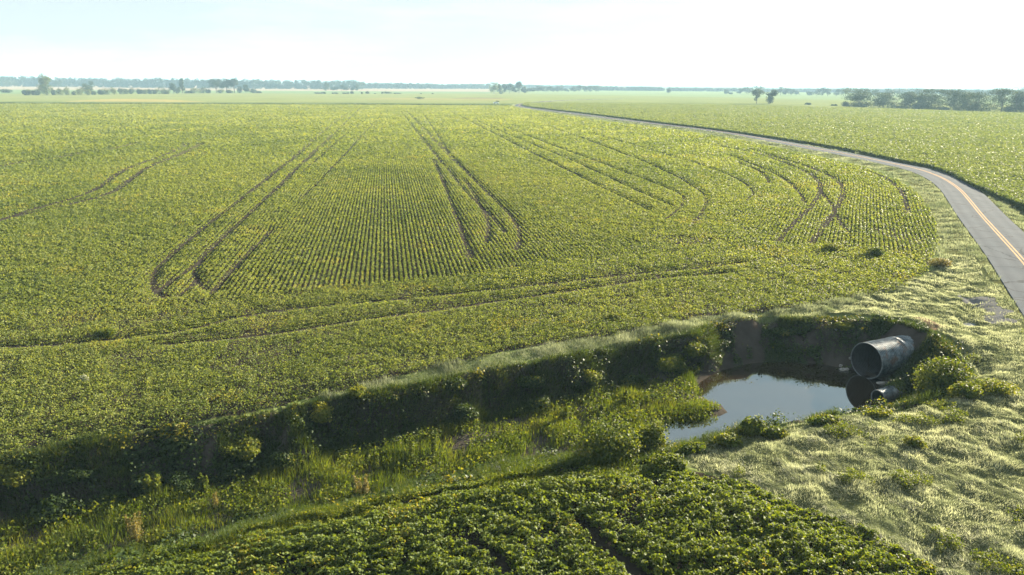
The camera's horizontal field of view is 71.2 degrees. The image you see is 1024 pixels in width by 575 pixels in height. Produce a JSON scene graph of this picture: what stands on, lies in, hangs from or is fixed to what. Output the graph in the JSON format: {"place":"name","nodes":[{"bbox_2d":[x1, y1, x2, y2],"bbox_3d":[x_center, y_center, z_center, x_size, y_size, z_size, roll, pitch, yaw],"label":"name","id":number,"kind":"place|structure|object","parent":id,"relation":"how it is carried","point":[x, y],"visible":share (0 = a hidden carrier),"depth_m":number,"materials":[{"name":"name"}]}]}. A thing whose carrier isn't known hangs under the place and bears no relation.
{"place":"outdoors","nodes":[
{"label":"outdoors","id":0,"kind":"place"},
{"bbox_2d":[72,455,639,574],"bbox_3d":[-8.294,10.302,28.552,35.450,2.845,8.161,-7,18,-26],"label":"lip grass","id":1,"kind":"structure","parent":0,"point":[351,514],"depth_m":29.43,"materials":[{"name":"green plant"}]},
{"bbox_2d":[0,80,1023,574],"bbox_3d":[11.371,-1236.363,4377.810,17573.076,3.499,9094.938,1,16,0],"label":"ground","id":2,"kind":"structure","parent":0,"point":[746,330],"depth_m":48.90,"materials":[{"name":"green plant"}]},
{"bbox_2d":[0,80,18,86],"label":"tree","id":3,"kind":"object","parent":2,"relation":"on","point":[6,81],"visible":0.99,"depth_m":1370.08,"materials":[{"name":"green plant"}]},
{"bbox_2d":[0,463,35,488],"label":"shrub","id":4,"kind":"object","parent":2,"relation":"on","point":[7,473],"visible":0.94,"depth_m":33.04,"materials":[{"name":"green plant"}]},
{"bbox_2d":[39,85,48,94],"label":"bush","id":5,"kind":"object","parent":2,"relation":"on","point":[43,88],"visible":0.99,"depth_m":733.66,"materials":[{"name":"green plant"}]},
{"bbox_2d":[36,72,52,94],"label":"tree","id":6,"kind":"object","parent":2,"relation":"on","point":[43,81],"visible":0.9,"depth_m":740.96,"materials":[{"name":"green plant"}]},
{"bbox_2d":[27,489,83,525],"bbox_3d":[-21.000,10.159,32.789,2.441,1.219,1.856,1,16,0],"label":"shrub","id":7,"kind":"object","parent":2,"relation":"on","point":[61,506],"visible":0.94,"depth_m":32.70,"materials":[{"name":"green plant"}]},
{"bbox_2d":[52,79,63,87],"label":"tree","id":8,"kind":"object","parent":2,"relation":"on","point":[56,81],"visible":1,"depth_m":1293.23,"materials":[{"name":"green plant"}]},
{"bbox_2d":[61,466,98,483],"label":"shrub","id":9,"kind":"object","parent":2,"relation":"on","point":[75,475],"visible":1,"depth_m":33.95,"materials":[{"name":"green plant"}]},
{"bbox_2d":[79,81,94,90],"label":"tree","id":10,"kind":"object","parent":2,"relation":"on","point":[86,86],"visible":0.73,"depth_m":783.57,"materials":[{"name":"green plant"}]},
{"bbox_2d":[91,327,117,338],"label":"shrub","id":11,"kind":"object","parent":2,"relation":"on","point":[109,332],"visible":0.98,"depth_m":48.90,"materials":[{"name":"green plant"}]},
{"bbox_2d":[102,509,112,524],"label":"tall weed","id":12,"kind":"object","parent":2,"relation":"on","point":[107,513],"visible":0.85,"depth_m":32.24,"materials":[{"name":"green plant"}]},
{"bbox_2d":[123,511,145,543],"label":"tall weed","id":13,"kind":"object","parent":2,"relation":"on","point":[136,527],"visible":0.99,"depth_m":30.86,"materials":[{"name":"beige plant"}]},
{"bbox_2d":[131,471,163,489],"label":"shrub","id":14,"kind":"object","parent":2,"relation":"on","point":[151,475],"visible":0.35,"depth_m":34.92,"materials":[{"name":"green plant"}]},
{"bbox_2d":[142,473,162,496],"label":"tall weed","id":15,"kind":"object","parent":2,"relation":"on","point":[151,486],"visible":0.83,"depth_m":34.29,"materials":[{"name":"green plant"}]},
{"bbox_2d":[169,83,176,93],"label":"tree","id":16,"kind":"object","parent":2,"relation":"on","point":[173,87],"visible":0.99,"depth_m":890.31,"materials":[{"name":"green plant"}]},
{"bbox_2d":[160,468,198,498],"bbox_3d":[-16.204,9.639,34.832,1.727,1.105,1.789,-7,18,-25],"label":"shrub","id":17,"kind":"object","parent":2,"relation":"on","point":[181,481],"visible":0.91,"depth_m":34.85,"materials":[{"name":"green plant"}]},
{"bbox_2d":[178,78,184,92],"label":"tree","id":18,"kind":"object","parent":2,"relation":"on","point":[181,83],"visible":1,"depth_m":911.71,"materials":[{"name":"green plant"}]},
{"bbox_2d":[0,75,365,88],"bbox_3d":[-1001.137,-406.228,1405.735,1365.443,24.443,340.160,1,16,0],"label":"distant wood","id":19,"kind":"object","parent":2,"relation":"on","point":[32,81],"visible":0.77,"depth_m":1476.17,"materials":[{"name":"green plant"}]},
{"bbox_2d":[198,473,210,496],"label":"tall weed","id":20,"kind":"object","parent":2,"relation":"on","point":[203,486],"visible":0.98,"depth_m":34.49,"materials":[{"name":"green plant"}]},
{"bbox_2d":[208,78,222,92],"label":"tree","id":21,"kind":"object","parent":2,"relation":"on","point":[213,83],"visible":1,"depth_m":951.41,"materials":[{"name":"green plant"}]},
{"bbox_2d":[212,491,220,509],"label":"tall weed","id":22,"kind":"object","parent":2,"relation":"on","point":[215,500],"visible":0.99,"depth_m":33.51,"materials":[{"name":"beige plant"}]},
{"bbox_2d":[221,77,230,89],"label":"tree","id":23,"kind":"object","parent":2,"relation":"on","point":[226,83],"visible":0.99,"depth_m":956.62,"materials":[{"name":"green plant"}]},
{"bbox_2d":[229,77,237,92],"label":"tree","id":24,"kind":"object","parent":2,"relation":"on","point":[233,82],"visible":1,"depth_m":961.47,"materials":[{"name":"green plant"}]},
{"bbox_2d":[218,435,262,460],"bbox_3d":[-14.004,8.267,37.035,2.352,0.998,1.913,1,16,0],"label":"shrub","id":25,"kind":"object","parent":2,"relation":"on","point":[250,450],"visible":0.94,"depth_m":36.62,"materials":[{"name":"green plant"}]},
{"bbox_2d":[0,102,503,104],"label":"field edge weeds","id":26,"kind":"object","parent":2,"relation":"on","point":[269,103],"visible":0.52,"depth_m":518.33,"materials":[{"name":"green plant"}]},
{"bbox_2d":[249,476,259,488],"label":"tall weed","id":27,"kind":"object","parent":2,"relation":"on","point":[254,482],"visible":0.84,"depth_m":35.22,"materials":[{"name":"green plant"}]},
{"bbox_2d":[263,450,297,470],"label":"shrub","id":28,"kind":"object","parent":2,"relation":"on","point":[284,457],"visible":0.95,"depth_m":36.82,"materials":[{"name":"green plant"}]},
{"bbox_2d":[308,401,334,423],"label":"shrub","id":29,"kind":"object","parent":2,"relation":"on","point":[322,412],"visible":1,"depth_m":39.33,"materials":[{"name":"green plant"}]},
{"bbox_2d":[59,456,647,574],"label":"lip weeds","id":30,"kind":"object","parent":2,"relation":"on","point":[176,556],"visible":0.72,"depth_m":29.19,"materials":[{"name":"green plant"}]},
{"bbox_2d":[348,383,366,399],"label":"shrub","id":31,"kind":"object","parent":2,"relation":"on","point":[358,390],"visible":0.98,"depth_m":40.46,"materials":[{"name":"green plant"}]},
{"bbox_2d":[0,361,720,574],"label":"channel grass","id":32,"kind":"structure","parent":2,"relation":"on","point":[397,456],"depth_m":36.29,"materials":[{"name":"green plant"}]},
{"bbox_2d":[353,473,371,495],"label":"tall weed","id":33,"kind":"object","parent":2,"relation":"on","point":[365,487],"visible":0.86,"depth_m":34.34,"materials":[{"name":"beige plant"}]},
{"bbox_2d":[371,446,380,470],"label":"tall weed","id":34,"kind":"object","parent":2,"relation":"on","point":[375,460],"visible":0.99,"depth_m":37.03,"materials":[{"name":"green plant"}]},
{"bbox_2d":[407,436,414,459],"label":"tall weed","id":35,"kind":"object","parent":2,"relation":"on","point":[411,449],"visible":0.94,"depth_m":37.68,"materials":[{"name":"green plant"}]},
{"bbox_2d":[359,82,489,88],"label":"distant wood","id":36,"kind":"object","parent":2,"relation":"on","point":[395,85],"visible":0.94,"depth_m":1763.63,"materials":[{"name":"green plant"}]},
{"bbox_2d":[427,434,437,456],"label":"tall weed","id":37,"kind":"object","parent":2,"relation":"on","point":[433,445],"visible":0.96,"depth_m":38.18,"materials":[{"name":"green plant"}]},
{"bbox_2d":[442,376,468,390],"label":"shrub","id":38,"kind":"object","parent":2,"relation":"on","point":[460,383],"visible":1,"depth_m":42.74,"materials":[{"name":"green plant"}]},
{"bbox_2d":[450,403,478,421],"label":"shrub","id":39,"kind":"object","parent":2,"relation":"on","point":[462,411],"visible":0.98,"depth_m":42.03,"materials":[{"name":"green plant"}]},
{"bbox_2d":[0,103,941,463],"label":"soybean crop","id":40,"kind":"object","parent":2,"relation":"on","point":[92,123],"visible":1,"depth_m":83.79,"materials":[{"name":"green plant"}]},
{"bbox_2d":[0,313,970,574],"bbox_3d":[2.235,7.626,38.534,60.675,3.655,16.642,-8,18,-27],"label":"bank vegetation","id":41,"kind":"object","parent":2,"relation":"on","point":[170,445],"visible":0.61,"depth_m":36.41,"materials":[{"name":"green plant"}]},
{"bbox_2d":[488,82,498,91],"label":"tree","id":42,"kind":"object","parent":2,"relation":"on","point":[494,86],"visible":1,"depth_m":1100.91,"materials":[{"name":"green plant"}]},
{"bbox_2d":[506,83,513,92],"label":"tree","id":43,"kind":"object","parent":2,"relation":"on","point":[510,86],"visible":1,"depth_m":1165.78,"materials":[{"name":"green plant"}]},
{"bbox_2d":[97,467,936,574],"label":"soybean crop","id":44,"kind":"object","parent":2,"relation":"on","point":[844,542],"visible":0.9,"depth_m":27.28,"materials":[{"name":"green plant"}]},
{"bbox_2d":[515,81,522,90],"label":"tree","id":45,"kind":"object","parent":2,"relation":"on","point":[518,85],"visible":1,"depth_m":1184.80,"materials":[{"name":"green plant"}]},
{"bbox_2d":[512,374,545,389],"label":"shrub","id":46,"kind":"object","parent":2,"relation":"on","point":[531,381],"visible":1,"depth_m":44.88,"materials":[{"name":"green plant"}]},
{"bbox_2d":[526,395,552,408],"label":"shrub","id":47,"kind":"object","parent":2,"relation":"on","point":[542,400],"visible":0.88,"depth_m":43.99,"materials":[{"name":"green plant"}]},
{"bbox_2d":[514,84,600,88],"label":"distant wood","id":48,"kind":"object","parent":2,"relation":"on","point":[534,86],"visible":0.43,"depth_m":2245.78,"materials":[{"name":"green plant"}]},
{"bbox_2d":[560,406,569,421],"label":"tall weed","id":49,"kind":"object","parent":2,"relation":"on","point":[564,413],"visible":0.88,"depth_m":42.41,"materials":[{"name":"green plant"}]},
{"bbox_2d":[580,369,602,384],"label":"shrub","id":50,"kind":"object","parent":2,"relation":"on","point":[591,376],"visible":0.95,"depth_m":46.24,"materials":[{"name":"green plant"}]},
{"bbox_2d":[597,404,604,414],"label":"tall weed","id":51,"kind":"object","parent":2,"relation":"on","point":[601,407],"visible":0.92,"depth_m":43.30,"materials":[{"name":"green plant"}]},
{"bbox_2d":[568,414,648,462],"bbox_3d":[4.563,7.391,34.236,4.122,2.675,2.086,-4,17,-16],"label":"shrub","id":52,"kind":"object","parent":2,"relation":"on","point":[600,443],"visible":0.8,"depth_m":33.94,"materials":[{"name":"green plant"}]},
{"bbox_2d":[606,312,620,321],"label":"shrub","id":53,"kind":"object","parent":2,"relation":"on","point":[617,316],"visible":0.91,"depth_m":53.28,"materials":[{"name":"green plant"}]},
{"bbox_2d":[622,389,629,403],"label":"tall weed","id":54,"kind":"object","parent":2,"relation":"on","point":[626,394],"visible":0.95,"depth_m":44.71,"materials":[{"name":"green plant"}]},
{"bbox_2d":[618,372,648,388],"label":"shrub","id":55,"kind":"object","parent":2,"relation":"on","point":[629,380],"visible":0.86,"depth_m":47.76,"materials":[{"name":"green plant"}]},
{"bbox_2d":[630,419,670,456],"bbox_3d":[6.840,7.640,35.742,1.954,2.466,1.944,13,20,36],"label":"shrub","id":56,"kind":"object","parent":2,"relation":"on","point":[652,440],"visible":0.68,"depth_m":35.38,"materials":[{"name":"green plant"}]},
{"bbox_2d":[644,452,689,474],"bbox_3d":[7.073,8.071,32.849,2.232,0.887,1.504,-7,18,-24],"label":"shrub","id":57,"kind":"object","parent":2,"relation":"on","point":[659,462],"visible":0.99,"depth_m":32.66,"materials":[{"name":"green plant"}]},
{"bbox_2d":[655,356,688,375],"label":"shrub","id":58,"kind":"object","parent":2,"relation":"on","point":[668,364],"visible":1,"depth_m":48.75,"materials":[{"name":"green plant"}]},
{"bbox_2d":[665,353,684,361],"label":"shrub","id":59,"kind":"object","parent":2,"relation":"on","point":[671,356],"visible":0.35,"depth_m":49.75,"materials":[{"name":"green plant"}]},
{"bbox_2d":[679,440,708,456],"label":"shrub","id":60,"kind":"object","parent":2,"relation":"on","point":[697,448],"visible":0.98,"depth_m":34.65,"materials":[{"name":"green plant"}]},
{"bbox_2d":[683,341,707,358],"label":"shrub","id":61,"kind":"object","parent":2,"relation":"on","point":[693,350],"visible":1,"depth_m":50.04,"materials":[{"name":"green plant"}]},
{"bbox_2d":[716,339,730,346],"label":"shrub","id":62,"kind":"object","parent":2,"relation":"on","point":[724,343],"visible":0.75,"depth_m":52.15,"materials":[{"name":"green plant"}]},
{"bbox_2d":[711,431,743,448],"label":"shrub","id":63,"kind":"object","parent":2,"relation":"on","point":[729,440],"visible":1,"depth_m":35.15,"materials":[{"name":"green plant"}]},
{"bbox_2d":[740,415,767,437],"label":"shrub","id":64,"kind":"object","parent":2,"relation":"on","point":[752,426],"visible":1,"depth_m":36.19,"materials":[{"name":"green plant"}]},
{"bbox_2d":[752,88,764,103],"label":"tree","id":65,"kind":"object","parent":2,"relation":"on","point":[756,93],"visible":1,"depth_m":669.14,"materials":[{"name":"green plant"}]},
{"bbox_2d":[766,96,773,103],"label":"bush","id":66,"kind":"object","parent":2,"relation":"on","point":[769,100],"visible":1,"depth_m":667.08,"materials":[{"name":"green plant"}]},
{"bbox_2d":[764,89,777,98],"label":"tree","id":67,"kind":"object","parent":2,"relation":"on","point":[773,93],"visible":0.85,"depth_m":671.11,"materials":[{"name":"green plant"}]},
{"bbox_2d":[521,102,1023,210],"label":"soybean crop","id":68,"kind":"object","parent":2,"relation":"on","point":[988,146],"visible":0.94,"depth_m":270.84,"materials":[{"name":"green plant"}]},
{"bbox_2d":[759,426,788,439],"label":"shrub","id":69,"kind":"object","parent":2,"relation":"on","point":[774,432],"visible":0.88,"depth_m":36.22,"materials":[{"name":"green plant"}]},
{"bbox_2d":[593,86,1023,94],"bbox_3d":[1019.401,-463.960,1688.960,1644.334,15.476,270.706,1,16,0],"label":"distant wood","id":70,"kind":"object","parent":2,"relation":"on","point":[621,88],"visible":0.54,"depth_m":1763.32,"materials":[{"name":"green plant"}]},
{"bbox_2d":[808,413,842,425],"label":"shrub","id":71,"kind":"object","parent":2,"relation":"on","point":[818,420],"visible":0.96,"depth_m":37.71,"materials":[{"name":"green plant"}]},
{"bbox_2d":[821,242,843,251],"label":"shrub","id":72,"kind":"object","parent":2,"relation":"on","point":[831,246],"visible":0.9,"depth_m":75.33,"materials":[{"name":"green plant"}]},
{"bbox_2d":[834,321,853,330],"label":"shrub","id":73,"kind":"object","parent":2,"relation":"on","point":[843,326],"visible":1,"depth_m":53.23,"materials":[{"name":"green plant"}]},
{"bbox_2d":[846,101,865,107],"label":"bush","id":74,"kind":"object","parent":2,"relation":"on","point":[857,104],"visible":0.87,"depth_m":572.73,"materials":[{"name":"green plant"}]},
{"bbox_2d":[841,88,875,107],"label":"tree","id":75,"kind":"object","parent":2,"relation":"on","point":[860,96],"visible":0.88,"depth_m":576.03,"materials":[{"name":"green plant"}]},
{"bbox_2d":[861,245,885,256],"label":"shrub","id":76,"kind":"object","parent":2,"relation":"on","point":[875,251],"visible":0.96,"depth_m":73.05,"materials":[{"name":"green plant"}]},
{"bbox_2d":[731,326,1023,574],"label":"grass weeds","id":77,"kind":"object","parent":2,"relation":"on","point":[856,473],"depth_m":32.02,"materials":[{"name":"green plant"}]},
{"bbox_2d":[863,406,895,417],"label":"shrub","id":78,"kind":"object","parent":2,"relation":"on","point":[878,413],"visible":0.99,"depth_m":38.80,"materials":[{"name":"green plant"}]},
{"bbox_2d":[871,313,892,323],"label":"shrub","id":79,"kind":"object","parent":2,"relation":"on","point":[877,318],"visible":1,"depth_m":52.75,"materials":[{"name":"green plant"}]},
{"bbox_2d":[868,92,901,107],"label":"tree","id":80,"kind":"object","parent":2,"relation":"on","point":[884,101],"visible":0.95,"depth_m":579.08,"materials":[{"name":"green plant"}]},
{"bbox_2d":[884,376,910,400],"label":"shrub","id":81,"kind":"object","parent":2,"relation":"on","point":[897,382],"visible":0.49,"depth_m":46.28,"materials":[{"name":"green plant"}]},
{"bbox_2d":[893,87,912,96],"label":"tree","id":82,"kind":"object","parent":2,"relation":"on","point":[898,91],"visible":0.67,"depth_m":1034.05,"materials":[{"name":"green plant"}]},
{"bbox_2d":[897,91,917,107],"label":"tree","id":83,"kind":"object","parent":2,"relation":"on","point":[908,97],"visible":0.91,"depth_m":568.28,"materials":[{"name":"green plant"}]},
{"bbox_2d":[851,323,975,378],"bbox_3d":[29.628,4.513,51.893,11.020,2.640,2.640,-7,17,-24],"label":"culvert pipe","id":84,"kind":"object","parent":2,"relation":"on","point":[888,356],"visible":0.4,"depth_m":49.98,"materials":[{"name":"metal"}]},
{"bbox_2d":[902,435,927,448],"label":"shrub","id":85,"kind":"object","parent":2,"relation":"on","point":[917,441],"visible":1,"depth_m":34.92,"materials":[{"name":"green plant"}]},
{"bbox_2d":[911,95,927,108],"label":"tree","id":86,"kind":"object","parent":2,"relation":"on","point":[918,98],"visible":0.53,"depth_m":559.36,"materials":[{"name":"green plant"}]},
{"bbox_2d":[911,104,935,109],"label":"bush","id":87,"kind":"object","parent":2,"relation":"on","point":[922,106],"visible":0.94,"depth_m":542.44,"materials":[{"name":"green plant"}]},
{"bbox_2d":[913,380,940,393],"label":"shrub","id":88,"kind":"object","parent":2,"relation":"on","point":[917,388],"visible":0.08,"depth_m":44.01,"materials":[{"name":"green plant"}]},
{"bbox_2d":[918,88,949,108],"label":"tree","id":89,"kind":"object","parent":2,"relation":"on","point":[931,100],"visible":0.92,"depth_m":546.71,"materials":[{"name":"green plant"}]},
{"bbox_2d":[928,257,952,266],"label":"shrub","id":90,"kind":"object","parent":2,"relation":"on","point":[940,261],"visible":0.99,"depth_m":69.57,"materials":[{"name":"green plant"}]},
{"bbox_2d":[907,352,978,394],"bbox_3d":[26.184,5.279,43.198,3.918,2.835,3.010,1,16,0],"label":"shrub","id":91,"kind":"object","parent":2,"relation":"on","point":[945,375],"visible":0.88,"depth_m":42.86,"materials":[{"name":"green plant"}]},
{"bbox_2d":[940,89,967,109],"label":"tree","id":92,"kind":"object","parent":2,"relation":"on","point":[955,96],"visible":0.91,"depth_m":540.95,"materials":[{"name":"green plant"}]},
{"bbox_2d":[946,381,983,399],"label":"shrub","id":93,"kind":"object","parent":2,"relation":"on","point":[968,391],"visible":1,"depth_m":40.48,"materials":[{"name":"green plant"}]},
{"bbox_2d":[955,92,980,109],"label":"tree","id":94,"kind":"object","parent":2,"relation":"on","point":[962,105],"visible":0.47,"depth_m":533.94,"materials":[{"name":"green plant"}]},
{"bbox_2d":[960,90,995,110],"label":"tree","id":95,"kind":"object","parent":2,"relation":"on","point":[977,96],"visible":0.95,"depth_m":512.41,"materials":[{"name":"green plant"}]},
{"bbox_2d":[969,105,990,110],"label":"bush","id":96,"kind":"object","parent":2,"relation":"on","point":[978,108],"visible":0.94,"depth_m":510.99,"materials":[{"name":"green plant"}]},
{"bbox_2d":[967,378,1021,396],"bbox_3d":[27.908,5.725,41.311,2.765,0.887,2.136,1,16,0],"label":"shrub","id":97,"kind":"object","parent":2,"relation":"on","point":[993,387],"visible":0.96,"depth_m":40.93,"materials":[{"name":"green plant"}]},
{"bbox_2d":[986,86,1017,111],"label":"tree","id":98,"kind":"object","parent":2,"relation":"on","point":[1002,98],"visible":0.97,"depth_m":506.74,"materials":[{"name":"green plant"}]},
{"bbox_2d":[1001,106,1015,111],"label":"bush","id":99,"kind":"object","parent":2,"relation":"on","point":[1006,109],"visible":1,"depth_m":504.97,"materials":[{"name":"green plant"}]},
{"bbox_2d":[1007,90,1023,111],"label":"tree","id":100,"kind":"object","parent":2,"relation":"on","point":[1017,97],"visible":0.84,"depth_m":509.83,"materials":[{"name":"green plant"}]},
{"bbox_2d":[0,0,1023,88],"label":"sky","id":101,"kind":"structure","parent":0,"point":[785,43],"materials":[{"name":"white"}]},
{"bbox_2d":[317,99,1023,400],"bbox_3d":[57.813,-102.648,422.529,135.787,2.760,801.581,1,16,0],"label":"verge grass","id":102,"kind":"structure","parent":0,"point":[690,324],"depth_m":57.34,"materials":[{"name":"green plant"}]},
{"bbox_2d":[515,99,1023,316],"bbox_3d":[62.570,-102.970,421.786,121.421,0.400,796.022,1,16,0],"label":"road","id":103,"kind":"structure","parent":0,"point":[1004,260],"depth_m":94.09,"materials":[{"name":"grey asphalt"}]},
{"bbox_2d":[519,99,1023,264],"bbox_3d":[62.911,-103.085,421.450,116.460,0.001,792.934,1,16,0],"label":"road marking","id":104,"kind":"object","parent":103,"relation":"on","point":[959,190],"visible":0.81,"depth_m":97.77,"materials":[{"name":"yellow paint"}]},
{"bbox_2d":[657,361,891,444],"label":"water","id":105,"kind":"structure","parent":0,"point":[801,390],"depth_m":47.38,"materials":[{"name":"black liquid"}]},
{"bbox_2d":[871,385,905,404],"bbox_3d":[24.415,6.955,46.389,1.969,1.140,1.100,-7,17,-24],"label":"culvert pipe","id":106,"kind":"object","parent":105,"relation":"in","point":[889,393],"visible":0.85,"depth_m":46.02,"materials":[{"name":"metal"}]},
{"bbox_2d":[685,255,1023,574],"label":"pale grass","id":107,"kind":"structure","parent":0,"point":[937,412],"depth_m":34.70,"materials":[{"name":"plant"}]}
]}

